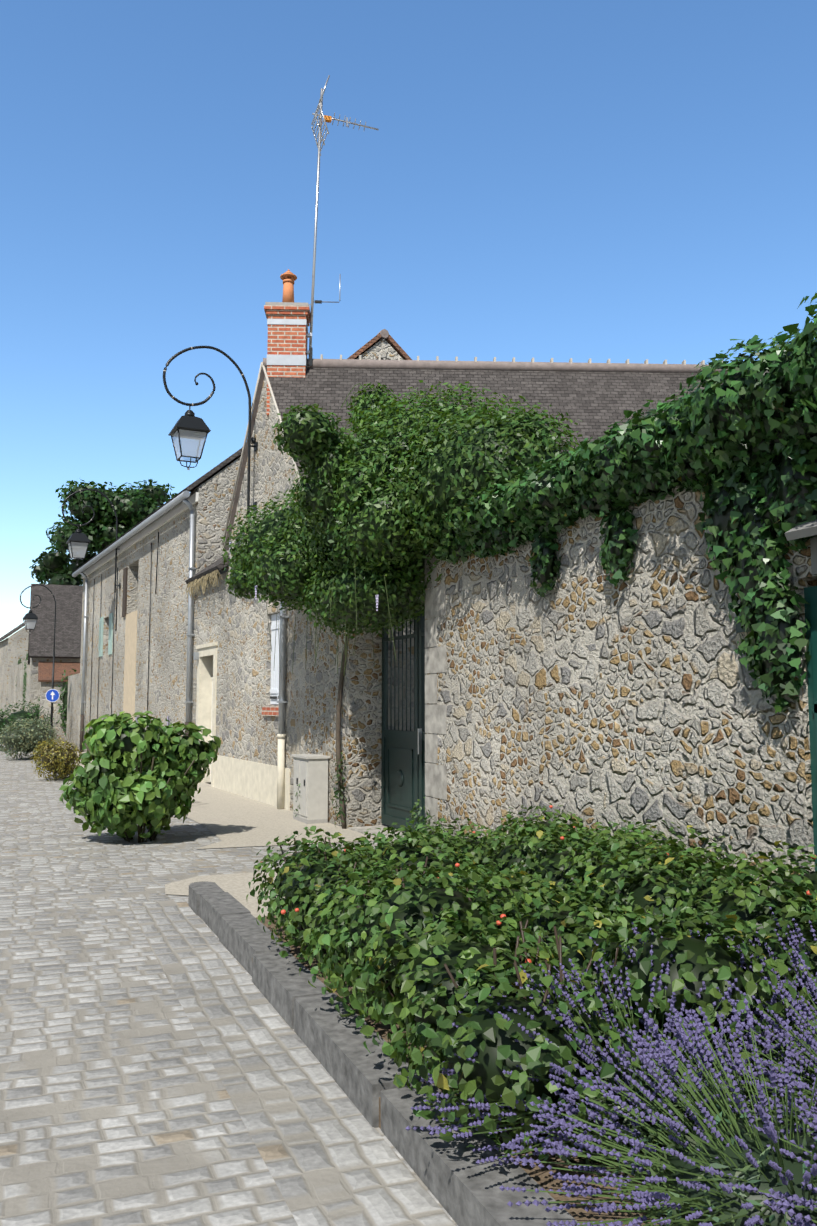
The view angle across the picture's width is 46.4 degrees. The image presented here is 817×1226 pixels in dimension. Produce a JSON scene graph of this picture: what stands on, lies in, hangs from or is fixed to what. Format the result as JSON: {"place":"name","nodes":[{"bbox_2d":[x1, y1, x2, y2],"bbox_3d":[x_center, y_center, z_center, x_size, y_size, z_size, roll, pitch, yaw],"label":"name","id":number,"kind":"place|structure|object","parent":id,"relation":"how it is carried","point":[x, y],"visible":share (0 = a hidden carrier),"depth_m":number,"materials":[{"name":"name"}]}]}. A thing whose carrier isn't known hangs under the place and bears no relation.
{"place":"outdoors","nodes":[
{"label":"outdoors","id":0,"kind":"place"},
{"bbox_2d":[135,716,170,725],"bbox_3d":[-3.893,2.232,14.098,0.880,1.410,1.014,2,-6,-22],"label":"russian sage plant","id":1,"kind":"object","parent":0,"point":[168,723],"visible":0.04,"depth_m":14.17,"materials":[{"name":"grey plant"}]},
{"bbox_2d":[0,744,457,1225],"bbox_3d":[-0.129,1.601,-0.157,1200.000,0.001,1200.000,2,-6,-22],"label":"cobbled street","id":2,"kind":"structure","parent":0,"point":[117,1107],"depth_m":4.44,"materials":[{"name":"grey stone"}]},
{"bbox_2d":[0,620,28,718],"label":"house","id":3,"kind":"structure","parent":2,"relation":"on","point":[13,648],"depth_m":57.66,"materials":[{"name":"paint"}]},
{"bbox_2d":[0,697,56,750],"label":"dark hedge bush","id":4,"kind":"object","parent":2,"relation":"on","point":[20,715],"visible":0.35,"depth_m":33.61,"materials":[{"name":"green plant"}]},
{"bbox_2d":[0,717,59,759],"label":"grey green bush","id":5,"kind":"object","parent":2,"relation":"on","point":[26,739],"visible":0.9,"depth_m":26.76,"materials":[{"name":"green plant"}]},
{"bbox_2d":[7,660,79,747],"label":"garden walls","id":6,"kind":"structure","parent":2,"relation":"on","point":[15,693],"depth_m":36.14,"materials":[{"name":"paint"}]},
{"bbox_2d":[15,652,76,735],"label":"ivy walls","id":7,"kind":"structure","parent":6,"relation":"attached to","point":[64,700],"depth_m":36.14,"materials":[{"name":"green plant"}]},
{"bbox_2d":[28,584,82,744],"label":"house","id":8,"kind":"structure","parent":2,"relation":"on","point":[68,599],"depth_m":38.03,"materials":[{"name":"stone"}]},
{"bbox_2d":[30,738,81,780],"bbox_3d":[-7.289,3.049,19.775,1.043,0.969,1.227,2,-6,-22],"label":"bush","id":9,"kind":"object","parent":2,"relation":"on","point":[58,759],"visible":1,"depth_m":19.52,"materials":[{"name":"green plant"}]},
{"bbox_2d":[29,479,177,585],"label":"tree","id":10,"kind":"object","parent":2,"relation":"on","point":[133,507],"visible":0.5,"depth_m":57.27,"materials":[{"name":"green plant"}]},
{"bbox_2d":[59,711,220,842],"bbox_3d":[-3.146,1.907,11.181,1.694,1.520,1.388,5,-7,-42],"label":"hydrangea bush","id":11,"kind":"object","parent":2,"relation":"on","point":[129,778],"visible":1,"depth_m":10.77,"materials":[{"name":"green plant"}]},
{"bbox_2d":[62,446,245,751],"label":"building","id":12,"kind":"structure","parent":2,"relation":"on","point":[138,633],"depth_m":23.50,"materials":[{"name":"grey"}]},
{"bbox_2d":[185,553,229,789],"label":"house front","id":13,"kind":"structure","parent":2,"relation":"on","point":[210,655],"depth_m":18.59,"materials":[{"name":"white paint"}]},
{"bbox_2d":[186,569,222,598],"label":"dry grass plants","id":14,"kind":"object","parent":13,"relation":"attached to","point":[197,583],"visible":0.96,"depth_m":18.61,"materials":[{"name":"beige plant"}]},
{"bbox_2d":[56,745,373,848],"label":"sidewalk","id":15,"kind":"structure","parent":2,"relation":"on","point":[228,819],"depth_m":12.76,"materials":[{"name":"beige concrete"}]},
{"bbox_2d":[20,584,59,744],"bbox_3d":[-12.993,1.858,33.517,1.425,5.773,0.470,3,-6,-30],"label":"street lamp post","id":16,"kind":"object","parent":15,"relation":"on","point":[52,695],"visible":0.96,"depth_m":33.58,"materials":[{"name":"black metal"}]},
{"bbox_2d":[291,754,329,823],"bbox_3d":[-1.340,2.385,12.979,0.330,0.890,0.655,2,-6,-25],"label":"meter cabinet","id":17,"kind":"object","parent":15,"relation":"on","point":[310,774],"visible":0.96,"depth_m":12.73,"materials":[{"name":"plastic"}]},
{"bbox_2d":[165,872,284,917],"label":"pavement sand","id":18,"kind":"structure","parent":2,"relation":"on","point":[236,886],"depth_m":8.32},
{"bbox_2d":[128,899,455,1225],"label":"street gutter setts","id":19,"kind":"structure","parent":2,"relation":"on","point":[329,1155],"depth_m":3.88,"materials":[{"name":"grey stone"}]},
{"bbox_2d":[224,329,411,467],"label":"gable","id":20,"kind":"structure","parent":2,"relation":"on","point":[383,343],"depth_m":22.59,"materials":[{"name":"beige stone"}]},
{"bbox_2d":[292,752,451,840],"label":"wall foot weeds","id":21,"kind":"object","parent":2,"relation":"on","point":[418,819],"visible":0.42,"depth_m":9.99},
{"bbox_2d":[188,881,579,1225],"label":"granite kerb","id":22,"kind":"object","parent":2,"relation":"on","point":[460,1183],"visible":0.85,"depth_m":3.72,"materials":[{"name":"stone"}]},
{"bbox_2d":[221,380,587,828],"bbox_3d":[-0.886,0.041,12.663,3.056,5.508,10.171,2,-6,-22],"label":"tree","id":23,"kind":"object","parent":2,"relation":"on","point":[349,540],"visible":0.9,"depth_m":10.05,"materials":[{"name":"green plant"}]},
{"bbox_2d":[163,75,727,810],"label":"house","id":24,"kind":"structure","parent":2,"relation":"on","point":[265,713],"depth_m":16.03,"materials":[{"name":"stone"}]},
{"bbox_2d":[256,915,784,1225],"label":"soil bed","id":25,"kind":"object","parent":2,"relation":"on","point":[544,1179],"depth_m":3.00,"materials":[{"name":"brown soil"}]},
{"bbox_2d":[246,803,816,1160],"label":"rugosa rose bushes","id":26,"kind":"object","parent":25,"relation":"on","point":[439,925],"visible":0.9,"depth_m":4.00,"materials":[{"name":"green plant"}]},
{"bbox_2d":[405,907,816,1225],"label":"lavender plants","id":27,"kind":"object","parent":25,"relation":"on","point":[688,1077],"visible":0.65,"depth_m":2.76,"materials":[{"name":"purple plant"}]},
{"bbox_2d":[515,1015,816,1225],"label":"lavender foliage mounds","id":28,"kind":"object","parent":25,"relation":"on","point":[750,1173],"visible":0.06,"depth_m":2.58,"materials":[{"name":"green plant"}]},
{"bbox_2d":[304,463,816,889],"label":"garden wall","id":29,"kind":"structure","parent":2,"relation":"on","point":[587,692],"depth_m":7.14,"materials":[{"name":"stone"}]},
{"bbox_2d":[381,610,425,829],"bbox_3d":[0.120,1.288,11.402,0.090,2.660,2.213,2,-6,-25],"label":"gate","id":30,"kind":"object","parent":29,"relation":"attached to","point":[403,762],"visible":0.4,"depth_m":11.77,"materials":[{"name":"metal"}]},
{"bbox_2d":[425,556,446,833],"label":"stone quoins","id":31,"kind":"object","parent":29,"relation":"attached to","point":[435,722],"visible":0.35,"depth_m":10.01,"materials":[{"name":"beige stone"}]},
{"bbox_2d":[433,292,816,713],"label":"ivy on wall","id":32,"kind":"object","parent":29,"relation":"on","point":[738,428],"visible":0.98,"depth_m":5.59,"materials":[{"name":"green plant"}]},
{"bbox_2d":[736,613,746,632],"bbox_3d":[2.021,0.027,5.719,0.015,0.170,0.160,2,-6,-22],"label":"house number plate","id":33,"kind":"object","parent":29,"relation":"attached to","point":[738,628],"visible":0.11,"depth_m":5.76,"materials":[{"name":"grey"}]},
{"bbox_2d":[784,516,816,574],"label":"gate canopy","id":34,"kind":"object","parent":29,"relation":"attached to","point":[806,529],"visible":0.82,"depth_m":5.09,"materials":[{"name":"grey"}]},
{"bbox_2d":[804,586,816,871],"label":"door","id":35,"kind":"structure","parent":29,"relation":"attached to","point":[810,595],"depth_m":5.26,"materials":[{"name":"teal"}]},
{"bbox_2d":[348,825,419,843],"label":"gate sill","id":36,"kind":"structure","parent":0,"point":[363,829],"depth_m":11.80,"materials":[{"name":"beige stone"}]},
{"bbox_2d":[0,0,816,641],"label":"sky","id":37,"kind":"structure","parent":0,"point":[618,181],"materials":[{"name":"blue"}]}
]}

